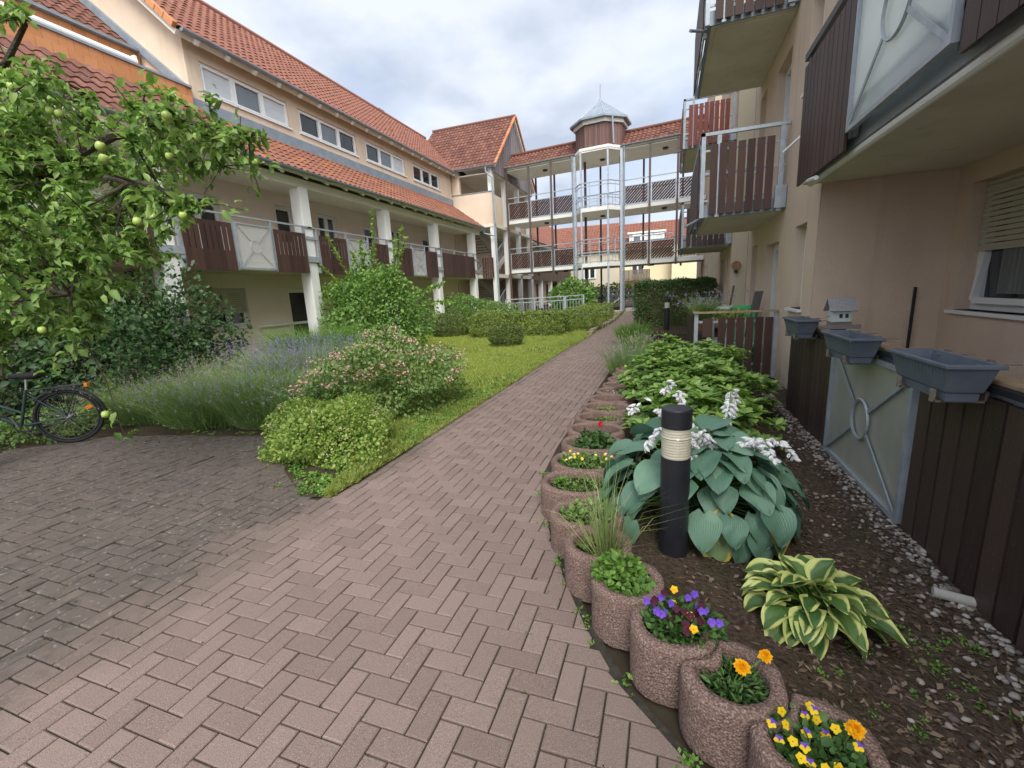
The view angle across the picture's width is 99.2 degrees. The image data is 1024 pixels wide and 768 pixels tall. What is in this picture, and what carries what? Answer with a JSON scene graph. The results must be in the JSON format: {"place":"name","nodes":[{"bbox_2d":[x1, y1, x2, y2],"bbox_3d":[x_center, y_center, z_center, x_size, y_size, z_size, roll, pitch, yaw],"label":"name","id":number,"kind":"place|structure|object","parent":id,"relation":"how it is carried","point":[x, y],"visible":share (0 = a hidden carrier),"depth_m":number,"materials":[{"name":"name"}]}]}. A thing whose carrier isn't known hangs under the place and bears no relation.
{"place":"outdoors","nodes":[
{"label":"outdoors","id":0,"kind":"place"},
{"bbox_2d":[0,413,348,497],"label":"bed soil","id":1,"kind":"structure","parent":0,"point":[148,429],"depth_m":5.73,"materials":[{"name":"brown soil"}]},
{"bbox_2d":[0,402,116,446],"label":"ground cover","id":2,"kind":"object","parent":1,"relation":"on","point":[12,431],"visible":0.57,"depth_m":5.95,"materials":[{"name":"green plant"}]},
{"bbox_2d":[27,359,264,425],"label":"lavender","id":3,"kind":"object","parent":1,"relation":"on","point":[126,417],"visible":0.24,"depth_m":6.26,"materials":[{"name":"green plant"}]},
{"bbox_2d":[19,353,318,430],"bbox_3d":[-4.258,0.140,6.482,4.018,0.803,3.303,1,12,19],"label":"lavender","id":4,"kind":"object","parent":1,"relation":"on","point":[193,416],"visible":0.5,"depth_m":5.91,"materials":[{"name":"green plant"}]},
{"bbox_2d":[112,347,288,385],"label":"lavender","id":5,"kind":"object","parent":1,"relation":"on","point":[211,371],"visible":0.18,"depth_m":7.53,"materials":[{"name":"green plant"}]},
{"bbox_2d":[133,354,378,429],"bbox_3d":[-3.393,0.114,6.309,3.654,0.832,2.892,1,12,19],"label":"lavender","id":6,"kind":"object","parent":1,"relation":"on","point":[252,418],"visible":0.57,"depth_m":5.76,"materials":[{"name":"green plant"}]},
{"bbox_2d":[204,332,362,380],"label":"lavender","id":7,"kind":"object","parent":1,"relation":"on","point":[269,360],"visible":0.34,"depth_m":7.46,"materials":[{"name":"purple plant"}]},
{"bbox_2d":[249,370,372,418],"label":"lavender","id":8,"kind":"object","parent":1,"relation":"on","point":[324,391],"visible":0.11,"depth_m":5.64,"materials":[{"name":"green plant"}]},
{"bbox_2d":[255,390,395,470],"bbox_3d":[-2.002,0.478,4.616,1.481,0.669,1.321,-4,12,-7],"label":"spirea","id":9,"kind":"object","parent":1,"relation":"on","point":[317,420],"visible":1,"depth_m":4.44,"materials":[{"name":"green plant"}]},
{"bbox_2d":[285,323,479,420],"bbox_3d":[-1.911,-0.194,6.311,2.997,1.318,2.831,1,12,19],"label":"spirea","id":10,"kind":"object","parent":1,"relation":"on","point":[394,367],"visible":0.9,"depth_m":6.06,"materials":[{"name":"green plant"}]},
{"bbox_2d":[0,311,702,767],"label":"path","id":11,"kind":"structure","parent":0,"point":[444,487],"depth_m":2.34,"materials":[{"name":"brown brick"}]},
{"bbox_2d":[0,372,108,442],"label":"bicycle","id":12,"kind":"object","parent":11,"relation":"on","point":[35,416],"visible":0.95,"depth_m":5.48,"materials":[{"name":"metal"}]},
{"bbox_2d":[0,0,281,445],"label":"apple tree","id":13,"kind":"object","parent":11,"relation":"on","point":[73,261],"visible":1,"depth_m":2.95,"materials":[{"name":"green plant"}]},
{"bbox_2d":[0,435,283,627],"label":"fallen leaves","id":14,"kind":"object","parent":11,"relation":"on","point":[184,487],"visible":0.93,"depth_m":4.35,"materials":[{"name":"brown plant"}]},
{"bbox_2d":[0,435,633,767],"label":"moss","id":15,"kind":"object","parent":11,"relation":"on","point":[200,550],"visible":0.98,"depth_m":3.07,"materials":[{"name":"green plant"}]},
{"bbox_2d":[4,373,1023,767],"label":"weeds","id":16,"kind":"object","parent":11,"relation":"on","point":[324,481],"visible":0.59,"depth_m":2.62,"materials":[{"name":"green plant"}]},
{"bbox_2d":[608,319,658,343],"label":"weeds","id":17,"kind":"object","parent":11,"relation":"on","point":[631,329],"visible":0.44,"depth_m":12.38,"materials":[{"name":"green plant"}]},
{"bbox_2d":[2,0,715,228],"label":"sky","id":18,"kind":"structure","parent":0,"point":[429,65],"materials":[{"name":"white"}]},
{"bbox_2d":[12,300,735,767],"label":"ground","id":19,"kind":"structure","parent":0,"point":[666,716],"depth_m":1.81,"materials":[{"name":"soil"}]},
{"bbox_2d":[0,277,63,422],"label":"shrub","id":20,"kind":"object","parent":19,"relation":"on","point":[5,369],"visible":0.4,"depth_m":6.72,"materials":[{"name":"green plant"}]},
{"bbox_2d":[9,296,194,408],"bbox_3d":[-7.037,-0.495,7.440,3.153,1.939,2.333,1,12,19],"label":"shrub","id":21,"kind":"object","parent":19,"relation":"on","point":[153,348],"visible":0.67,"depth_m":7.04,"materials":[{"name":"green plant"}]},
{"bbox_2d":[83,255,252,377],"bbox_3d":[-6.956,-1.151,8.830,3.193,2.789,2.443,1,12,19],"label":"shrub","id":22,"kind":"object","parent":19,"relation":"on","point":[205,343],"visible":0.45,"depth_m":8.67,"materials":[{"name":"green plant"}]},
{"bbox_2d":[0,0,484,408],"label":"apartment building","id":23,"kind":"structure","parent":19,"relation":"on","point":[347,160],"depth_m":12.74,"materials":[{"name":"paint"}]},
{"bbox_2d":[173,189,224,257],"bbox_3d":[-8.130,-4.010,11.348,0.078,1.800,1.220,1,12,19],"label":"window","id":24,"kind":"structure","parent":23,"relation":"in","point":[207,216],"depth_m":11.49,"materials":[{"name":"white plastic"}]},
{"bbox_2d":[206,288,254,330],"bbox_3d":[-7.845,-2.082,12.078,0.210,1.115,1.250,1,12,19],"label":"window","id":25,"kind":"structure","parent":23,"relation":"in","point":[235,296],"depth_m":12.19,"materials":[{"name":"grey glass"}]},
{"bbox_2d":[199,62,292,129],"bbox_3d":[-7.540,-8.156,12.489,0.160,0.775,2.900,1,12,19],"label":"window","id":26,"kind":"structure","parent":23,"relation":"in","point":[233,92],"depth_m":12.38,"materials":[{"name":"white plastic"}]},
{"bbox_2d":[274,205,294,246],"bbox_3d":[-7.174,-4.976,13.800,0.210,1.205,0.830,1,12,19],"label":"door","id":27,"kind":"structure","parent":23,"relation":"in","point":[283,214],"depth_m":13.83,"materials":[{"name":"white plastic"}]},
{"bbox_2d":[288,289,308,338],"bbox_3d":[-7.050,-2.114,14.529,0.078,2.030,0.900,1,12,19],"label":"door","id":28,"kind":"structure","parent":23,"relation":"in","point":[297,305],"depth_m":14.46,"materials":[{"name":"black glass"}]},
{"bbox_2d":[317,214,336,256],"bbox_3d":[-6.597,-5.032,15.634,0.078,1.900,0.950,1,12,19],"label":"door","id":29,"kind":"structure","parent":23,"relation":"in","point":[325,222],"depth_m":15.54,"materials":[{"name":"white plastic"}]},
{"bbox_2d":[298,109,359,157],"bbox_3d":[-6.472,-8.833,15.477,0.160,0.775,2.930,1,12,19],"label":"window","id":30,"kind":"structure","parent":23,"relation":"in","point":[312,127],"depth_m":15.37,"materials":[{"name":"white plastic"}]},
{"bbox_2d":[365,141,407,177],"bbox_3d":[-5.358,-9.539,18.595,0.160,0.775,2.900,1,12,19],"label":"window","id":31,"kind":"structure","parent":23,"relation":"in","point":[377,156],"depth_m":18.55,"materials":[{"name":"white plastic"}]},
{"bbox_2d":[412,164,440,191],"bbox_3d":[-4.251,-10.240,21.689,0.160,0.775,2.680,1,12,19],"label":"window","id":32,"kind":"structure","parent":23,"relation":"in","point":[422,176],"depth_m":21.70,"materials":[{"name":"white plastic"}]},
{"bbox_2d":[428,114,534,315],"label":"stair tower","id":33,"kind":"structure","parent":19,"relation":"on","point":[478,153],"depth_m":25.54,"materials":[{"name":"beige paint"}]},
{"bbox_2d":[532,226,570,307],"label":"apartment building","id":34,"kind":"structure","parent":19,"relation":"on","point":[544,283],"depth_m":38.31,"materials":[{"name":"beige paint"}]},
{"bbox_2d":[540,469,603,521],"bbox_3d":[0.476,0.832,3.207,0.523,0.266,0.436,1,12,19],"label":"ring planter","id":35,"kind":"object","parent":19,"relation":"on","point":[556,494],"visible":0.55,"depth_m":3.16,"materials":[{"name":"red concrete"}]},
{"bbox_2d":[552,473,603,490],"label":"herb","id":36,"kind":"object","parent":35,"relation":"in","point":[574,486],"visible":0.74,"depth_m":3.16,"materials":[{"name":"green plant"}]},
{"bbox_2d":[551,451,614,473],"bbox_3d":[0.599,0.749,3.612,0.553,0.251,0.427,1,12,19],"label":"ring planter","id":37,"kind":"object","parent":19,"relation":"on","point":[555,463],"visible":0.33,"depth_m":3.62,"materials":[{"name":"red concrete"}]},
{"bbox_2d":[559,450,612,468],"bbox_3d":[0.595,0.625,3.600,0.468,0.140,0.371,1,12,19],"label":"viola","id":38,"kind":"object","parent":37,"relation":"on","point":[578,457],"visible":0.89,"depth_m":3.58,"materials":[{"name":"green plant"}]},
{"bbox_2d":[550,497,623,558],"bbox_3d":[0.479,0.927,2.785,0.465,0.251,0.403,1,12,19],"label":"ring planter","id":39,"kind":"object","parent":19,"relation":"on","point":[558,537],"visible":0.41,"depth_m":2.69,"materials":[{"name":"red concrete"}]},
{"bbox_2d":[560,506,594,524],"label":"herb","id":40,"kind":"object","parent":39,"relation":"in","point":[573,513],"visible":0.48,"depth_m":2.76,"materials":[{"name":"green plant"}]},
{"bbox_2d":[565,496,618,524],"bbox_3d":[0.519,0.813,2.762,0.373,0.159,0.355,1,12,19],"label":"sage","id":41,"kind":"object","parent":39,"relation":"in","point":[579,505],"visible":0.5,"depth_m":2.77,"materials":[{"name":"green plant"}]},
{"bbox_2d":[561,435,624,456],"bbox_3d":[0.741,0.653,4.009,0.572,0.261,0.440,1,12,19],"label":"ring planter","id":42,"kind":"object","parent":19,"relation":"on","point":[566,445],"visible":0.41,"depth_m":3.92,"materials":[{"name":"red concrete"}]},
{"bbox_2d":[572,421,616,448],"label":"geranium","id":43,"kind":"object","parent":42,"relation":"on","point":[586,442],"visible":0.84,"depth_m":3.96,"materials":[{"name":"green plant"}]},
{"bbox_2d":[567,422,624,438],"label":"ring planter","id":44,"kind":"object","parent":19,"relation":"on","point":[616,430],"visible":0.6,"depth_m":4.50,"materials":[{"name":"red concrete"}]},
{"bbox_2d":[564,527,631,602],"bbox_3d":[0.479,0.994,2.430,0.367,0.264,0.349,1,12,19],"label":"ring planter","id":45,"kind":"object","parent":19,"relation":"on","point":[578,562],"visible":0.52,"depth_m":2.33,"materials":[{"name":"red concrete"}]},
{"bbox_2d":[501,435,696,555],"bbox_3d":[0.359,0.631,2.284,1.213,0.697,0.883,-10,13,-29],"label":"grass tuft","id":46,"kind":"object","parent":45,"relation":"on","point":[601,542],"visible":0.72,"depth_m":2.34,"materials":[{"name":"green plant"}]},
{"bbox_2d":[575,411,627,430],"bbox_3d":[0.981,0.479,4.800,0.572,0.257,0.428,1,12,19],"label":"ring planter","id":47,"kind":"object","parent":19,"relation":"on","point":[581,417],"visible":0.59,"depth_m":4.87,"materials":[{"name":"red concrete"}]},
{"bbox_2d":[582,402,630,416],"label":"ring planter","id":48,"kind":"object","parent":19,"relation":"on","point":[591,406],"visible":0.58,"depth_m":5.28,"materials":[{"name":"red concrete"}]},
{"bbox_2d":[504,85,708,312],"bbox_3d":[4.764,-9.759,23.652,10.650,11.520,3.346,3,13,26],"label":"footbridge","id":49,"kind":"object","parent":19,"relation":"on","point":[604,136],"visible":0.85,"depth_m":22.80,"materials":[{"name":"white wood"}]},
{"bbox_2d":[588,289,633,306],"bbox_3d":[5.943,-5.034,26.162,2.816,1.200,0.255,2,13,23],"label":"railing","id":50,"kind":"object","parent":19,"relation":"on","point":[611,295],"visible":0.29,"depth_m":26.00,"materials":[{"name":"metal"}]},
{"bbox_2d":[589,394,634,407],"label":"ring planter","id":51,"kind":"object","parent":19,"relation":"on","point":[615,398],"visible":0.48,"depth_m":5.68,"materials":[{"name":"red concrete"}]},
{"bbox_2d":[588,282,637,303],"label":"shrub","id":52,"kind":"object","parent":19,"relation":"on","point":[628,286],"visible":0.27,"depth_m":28.03,"materials":[{"name":"green plant"}]},
{"bbox_2d":[584,336,666,373],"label":"lavender","id":53,"kind":"object","parent":19,"relation":"on","point":[627,359],"visible":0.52,"depth_m":7.92,"materials":[{"name":"green plant"}]},
{"bbox_2d":[594,333,656,361],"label":"lavender","id":54,"kind":"object","parent":19,"relation":"on","point":[627,346],"visible":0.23,"depth_m":9.01,"materials":[{"name":"green plant"}]},
{"bbox_2d":[591,562,663,650],"bbox_3d":[0.559,1.056,2.119,0.338,0.263,0.335,1,12,19],"label":"ring planter","id":55,"kind":"object","parent":19,"relation":"on","point":[611,611],"visible":0.47,"depth_m":2.00,"materials":[{"name":"red concrete"}]},
{"bbox_2d":[589,548,648,593],"bbox_3d":[0.523,0.911,2.126,0.296,0.166,0.293,1,12,19],"label":"celery","id":56,"kind":"object","parent":55,"relation":"on","point":[606,571],"visible":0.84,"depth_m":2.10,"materials":[{"name":"green plant"}]},
{"bbox_2d":[617,570,657,597],"bbox_3d":[0.585,0.953,2.040,0.194,0.130,0.214,7,15,40],"label":"celery","id":57,"kind":"object","parent":55,"relation":"on","point":[647,585],"visible":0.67,"depth_m":2.02,"materials":[{"name":"green plant"}]},
{"bbox_2d":[563,219,696,301],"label":"house","id":58,"kind":"structure","parent":19,"relation":"on","point":[633,274],"depth_m":42.75,"materials":[{"name":"beige paint"}]},
{"bbox_2d":[630,596,716,708],"bbox_3d":[0.671,1.110,1.835,0.338,0.259,0.333,1,12,19],"label":"ring planter","id":59,"kind":"object","parent":19,"relation":"on","point":[655,662],"visible":0.54,"depth_m":1.71,"materials":[{"name":"red concrete"}]},
{"bbox_2d":[639,585,728,649],"bbox_3d":[0.709,0.969,1.814,0.356,0.181,0.304,1,12,19],"label":"viola","id":60,"kind":"object","parent":59,"relation":"in","point":[687,612],"visible":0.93,"depth_m":1.78,"materials":[{"name":"purple plant"}]},
{"bbox_2d":[631,276,718,326],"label":"tall hedge","id":61,"kind":"object","parent":19,"relation":"on","point":[652,294],"visible":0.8,"depth_m":14.60,"materials":[{"name":"green plant"}]},
{"bbox_2d":[659,404,692,557],"bbox_3d":[0.917,0.606,2.459,0.160,0.982,0.160,1,12,19],"label":"bollard lamp","id":62,"kind":"object","parent":19,"relation":"on","point":[676,423],"visible":0.98,"depth_m":2.38,"materials":[{"name":"black metal"}]},
{"bbox_2d":[645,327,711,340],"bbox_3d":[4.908,-1.512,13.377,2.100,0.280,2.300,1,12,19],"label":"bed","id":63,"kind":"object","parent":19,"relation":"on","point":[679,332],"visible":0.14,"depth_m":12.57,"materials":[{"name":"brown soil"}]},
{"bbox_2d":[678,639,788,767],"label":"ring planter","id":64,"kind":"object","parent":19,"relation":"on","point":[715,730],"visible":0.81,"depth_m":1.50,"materials":[{"name":"red concrete"}]},
{"bbox_2d":[697,649,772,704],"bbox_3d":[0.792,1.046,1.568,0.279,0.169,0.282,1,12,19],"label":"marigold","id":65,"kind":"object","parent":64,"relation":"on","point":[742,667],"visible":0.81,"depth_m":1.56,"materials":[{"name":"green plant"}]},
{"bbox_2d":[682,337,785,406],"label":"patio slab","id":66,"kind":"structure","parent":19,"relation":"on","point":[715,338],"depth_m":10.88,"materials":[{"name":"concrete"}]},
{"bbox_2d":[686,306,778,377],"bbox_3d":[4.118,-0.910,8.420,1.310,1.138,2.800,1,12,19],"label":"patio fence","id":67,"kind":"object","parent":66,"relation":"on","point":[692,332],"visible":0.55,"depth_m":7.09,"materials":[{"name":"wood"}]},
{"bbox_2d":[668,287,747,330],"bbox_3d":[3.395,-1.299,7.579,1.324,0.714,1.321,-2,12,4],"label":"lavender pot","id":68,"kind":"object","parent":67,"relation":"on","point":[705,306],"visible":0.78,"depth_m":7.43,"materials":[{"name":"green ceramic"}]},
{"bbox_2d":[713,307,750,326],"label":"potted plant","id":69,"kind":"object","parent":67,"relation":"on","point":[724,315],"visible":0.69,"depth_m":7.33,"materials":[{"name":"green plant"}]},
{"bbox_2d":[744,291,763,336],"bbox_3d":[4.336,-1.249,7.831,0.140,0.831,0.338,-2,12,5],"label":"patio chair","id":70,"kind":"object","parent":66,"relation":"on","point":[756,300],"visible":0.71,"depth_m":7.70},
{"bbox_2d":[785,328,1023,655],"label":"patio fence","id":71,"kind":"object","parent":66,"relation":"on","point":[942,483],"visible":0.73,"depth_m":2.37,"materials":[{"name":"brown wood"}]},
{"bbox_2d":[782,316,827,338],"bbox_3d":[3.039,-0.584,4.493,0.340,0.202,0.580,1,12,19],"label":"flower box","id":72,"kind":"object","parent":71,"relation":"attached to","point":[801,327],"visible":0.99,"depth_m":4.33,"materials":[{"name":"grey plastic"}]},
{"bbox_2d":[821,330,899,364],"bbox_3d":[2.596,-0.278,3.255,0.340,0.202,0.620,1,12,19],"label":"flower box","id":73,"kind":"object","parent":71,"relation":"attached to","point":[852,347],"visible":1,"depth_m":3.10,"materials":[{"name":"grey plastic"}]},
{"bbox_2d":[887,348,1023,403],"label":"flower box","id":74,"kind":"object","parent":71,"relation":"attached to","point":[947,376],"visible":1,"depth_m":2.08,"materials":[{"name":"grey plastic"}]},
{"bbox_2d":[572,339,1023,767],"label":"planting bed","id":75,"kind":"object","parent":19,"relation":"on","point":[725,589],"visible":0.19,"depth_m":1.92,"materials":[{"name":"brown soil"}]},
{"bbox_2d":[615,345,709,405],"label":"rhododendron","id":76,"kind":"object","parent":75,"relation":"on","point":[645,375],"visible":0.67,"depth_m":5.63,"materials":[{"name":"green plant"}]},
{"bbox_2d":[635,333,691,369],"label":"rhododendron","id":77,"kind":"object","parent":75,"relation":"on","point":[675,344],"visible":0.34,"depth_m":7.60,"materials":[{"name":"green plant"}]},
{"bbox_2d":[596,380,809,563],"bbox_3d":[1.234,0.516,2.926,1.341,0.981,1.301,1,12,19],"label":"hosta","id":78,"kind":"object","parent":75,"relation":"on","point":[725,471],"visible":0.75,"depth_m":2.55,"materials":[{"name":"green plant"}]},
{"bbox_2d":[620,379,786,450],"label":"rhododendron","id":79,"kind":"object","parent":75,"relation":"on","point":[709,404],"visible":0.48,"depth_m":4.10,"materials":[{"name":"green plant"}]},
{"bbox_2d":[669,339,751,373],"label":"rhododendron","id":80,"kind":"object","parent":75,"relation":"on","point":[712,349],"visible":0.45,"depth_m":6.30,"materials":[{"name":"green plant"}]},
{"bbox_2d":[657,356,782,425],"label":"rhododendron","id":81,"kind":"object","parent":75,"relation":"on","point":[728,372],"visible":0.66,"depth_m":5.00,"materials":[{"name":"green plant"}]},
{"bbox_2d":[619,381,1023,767],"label":"bark chips","id":82,"kind":"object","parent":75,"relation":"on","point":[947,749],"visible":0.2,"depth_m":1.75,"materials":[{"name":"brown wood"}]},
{"bbox_2d":[739,553,909,659],"bbox_3d":[1.392,0.961,2.025,0.611,0.296,0.586,1,12,19],"label":"hosta","id":83,"kind":"object","parent":75,"relation":"on","point":[807,619],"visible":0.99,"depth_m":1.92,"materials":[{"name":"green plant"}]},
{"bbox_2d":[755,390,1023,767],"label":"pebbles","id":84,"kind":"object","parent":75,"relation":"on","point":[1010,677],"visible":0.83,"depth_m":2.23,"materials":[{"name":"grey gravel"}]},
{"bbox_2d":[931,586,976,606],"bbox_3d":[2.153,1.036,2.114,0.169,0.056,0.053,5,14,34],"label":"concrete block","id":85,"kind":"object","parent":75,"relation":"on","point":[947,595],"visible":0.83,"depth_m":2.11,"materials":[{"name":"concrete"}]},
{"bbox_2d":[747,693,890,767],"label":"ring planter","id":86,"kind":"object","parent":19,"relation":"on","point":[763,752],"visible":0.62,"depth_m":1.35,"materials":[{"name":"red concrete"}]},
{"bbox_2d":[766,701,867,767],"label":"viola","id":87,"kind":"object","parent":86,"relation":"on","point":[812,719],"visible":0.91,"depth_m":1.31,"materials":[{"name":"yellow plant"}]},
{"bbox_2d":[819,719,866,767],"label":"marigold","id":88,"kind":"object","parent":86,"relation":"on","point":[856,730],"visible":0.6,"depth_m":1.30,"materials":[{"name":"orange plant"}]},
{"bbox_2d":[275,311,626,496],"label":"lawn","id":89,"kind":"structure","parent":0,"point":[488,353],"depth_m":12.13,"materials":[{"name":"green plant"}]},
{"bbox_2d":[245,320,397,362],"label":"lavender bush","id":90,"kind":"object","parent":89,"relation":"on","point":[329,333],"depth_m":10.53,"materials":[{"name":"green plant"}]},
{"bbox_2d":[316,209,455,353],"bbox_3d":[-3.837,-2.834,12.512,3.371,4.191,3.621,-9,13,-27],"label":"shrub","id":91,"kind":"object","parent":89,"relation":"on","point":[389,291],"visible":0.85,"depth_m":12.29,"materials":[{"name":"green plant"}]},
{"bbox_2d":[430,310,470,336],"bbox_3d":[-2.469,-2.467,17.716,1.775,1.089,1.680,1,12,19],"label":"box ball","id":92,"kind":"object","parent":89,"relation":"on","point":[462,318],"visible":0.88,"depth_m":17.34,"materials":[{"name":"green plant"}]},
{"bbox_2d":[430,292,499,324],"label":"shrub","id":93,"kind":"object","parent":89,"relation":"on","point":[474,302],"visible":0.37,"depth_m":20.79,"materials":[{"name":"green plant"}]},
{"bbox_2d":[466,309,517,335],"bbox_3d":[-0.787,-2.349,16.686,2.200,1.069,1.690,1,12,19],"label":"box ball","id":94,"kind":"object","parent":89,"relation":"on","point":[474,323],"visible":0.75,"depth_m":16.29,"materials":[{"name":"green plant"}]},
{"bbox_2d":[471,300,521,324],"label":"shrub","id":95,"kind":"object","parent":89,"relation":"on","point":[504,307],"visible":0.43,"depth_m":20.10,"materials":[{"name":"green plant"}]},
{"bbox_2d":[487,322,524,346],"bbox_3d":[-0.201,-1.581,13.720,1.235,0.751,1.185,1,12,19],"label":"box ball","id":96,"kind":"object","parent":89,"relation":"on","point":[512,329],"visible":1,"depth_m":13.45,"materials":[{"name":"green plant"}]},
{"bbox_2d":[503,308,572,335],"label":"hedge","id":97,"kind":"object","parent":89,"relation":"on","point":[528,315],"visible":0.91,"depth_m":15.96,"materials":[{"name":"green plant"}]},
{"bbox_2d":[505,294,584,316],"bbox_3d":[1.550,-3.673,20.953,3.817,1.060,0.328,-1,12,10],"label":"railing","id":98,"kind":"object","parent":89,"relation":"on","point":[564,299],"visible":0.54,"depth_m":20.81,"materials":[{"name":"metal"}]},
{"bbox_2d":[547,273,599,311],"bbox_3d":[3.169,-4.654,22.745,2.779,2.196,2.154,1,12,19],"label":"laurel","id":99,"kind":"object","parent":89,"relation":"on","point":[578,285],"visible":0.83,"depth_m":22.36,"materials":[{"name":"green plant"}]},
{"bbox_2d":[563,302,614,328],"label":"hedge","id":100,"kind":"object","parent":89,"relation":"on","point":[596,308],"visible":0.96,"depth_m":16.96,"materials":[{"name":"green plant"}]},
{"bbox_2d":[817,297,861,329],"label":"bird house","id":101,"kind":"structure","parent":0,"point":[840,310],"depth_m":3.84,"materials":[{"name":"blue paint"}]},
{"bbox_2d":[672,0,1023,388],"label":"apartment building","id":102,"kind":"structure","parent":0,"point":[868,155],"depth_m":4.82,"materials":[{"name":"beige paint"}]},
{"bbox_2d":[770,244,778,360],"bbox_3d":[4.594,-1.333,7.530,0.078,2.120,0.950,1,12,19],"label":"balcony door","id":103,"kind":"structure","parent":102,"relation":"in","point":[775,260],"depth_m":7.79,"materials":[{"name":"white plastic"}]},
{"bbox_2d":[782,63,791,184],"bbox_3d":[4.455,-4.036,6.967,0.078,2.090,0.950,1,12,19],"label":"balcony door","id":104,"kind":"structure","parent":102,"relation":"in","point":[788,76],"depth_m":7.19,"materials":[{"name":"white plastic"}]},
{"bbox_2d":[944,170,1023,320],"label":"window","id":105,"kind":"structure","parent":102,"relation":"in","point":[998,283],"depth_m":4.19,"materials":[{"name":"white plastic"}]},
{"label":"ring planter","id":106,"kind":"object","parent":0,"visible":0},
{"bbox_2d":[610,329,661,349],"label":"weeds","id":107,"kind":"object","parent":106,"relation":"on","point":[646,336],"visible":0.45,"depth_m":10.44,"materials":[{"name":"green plant"}]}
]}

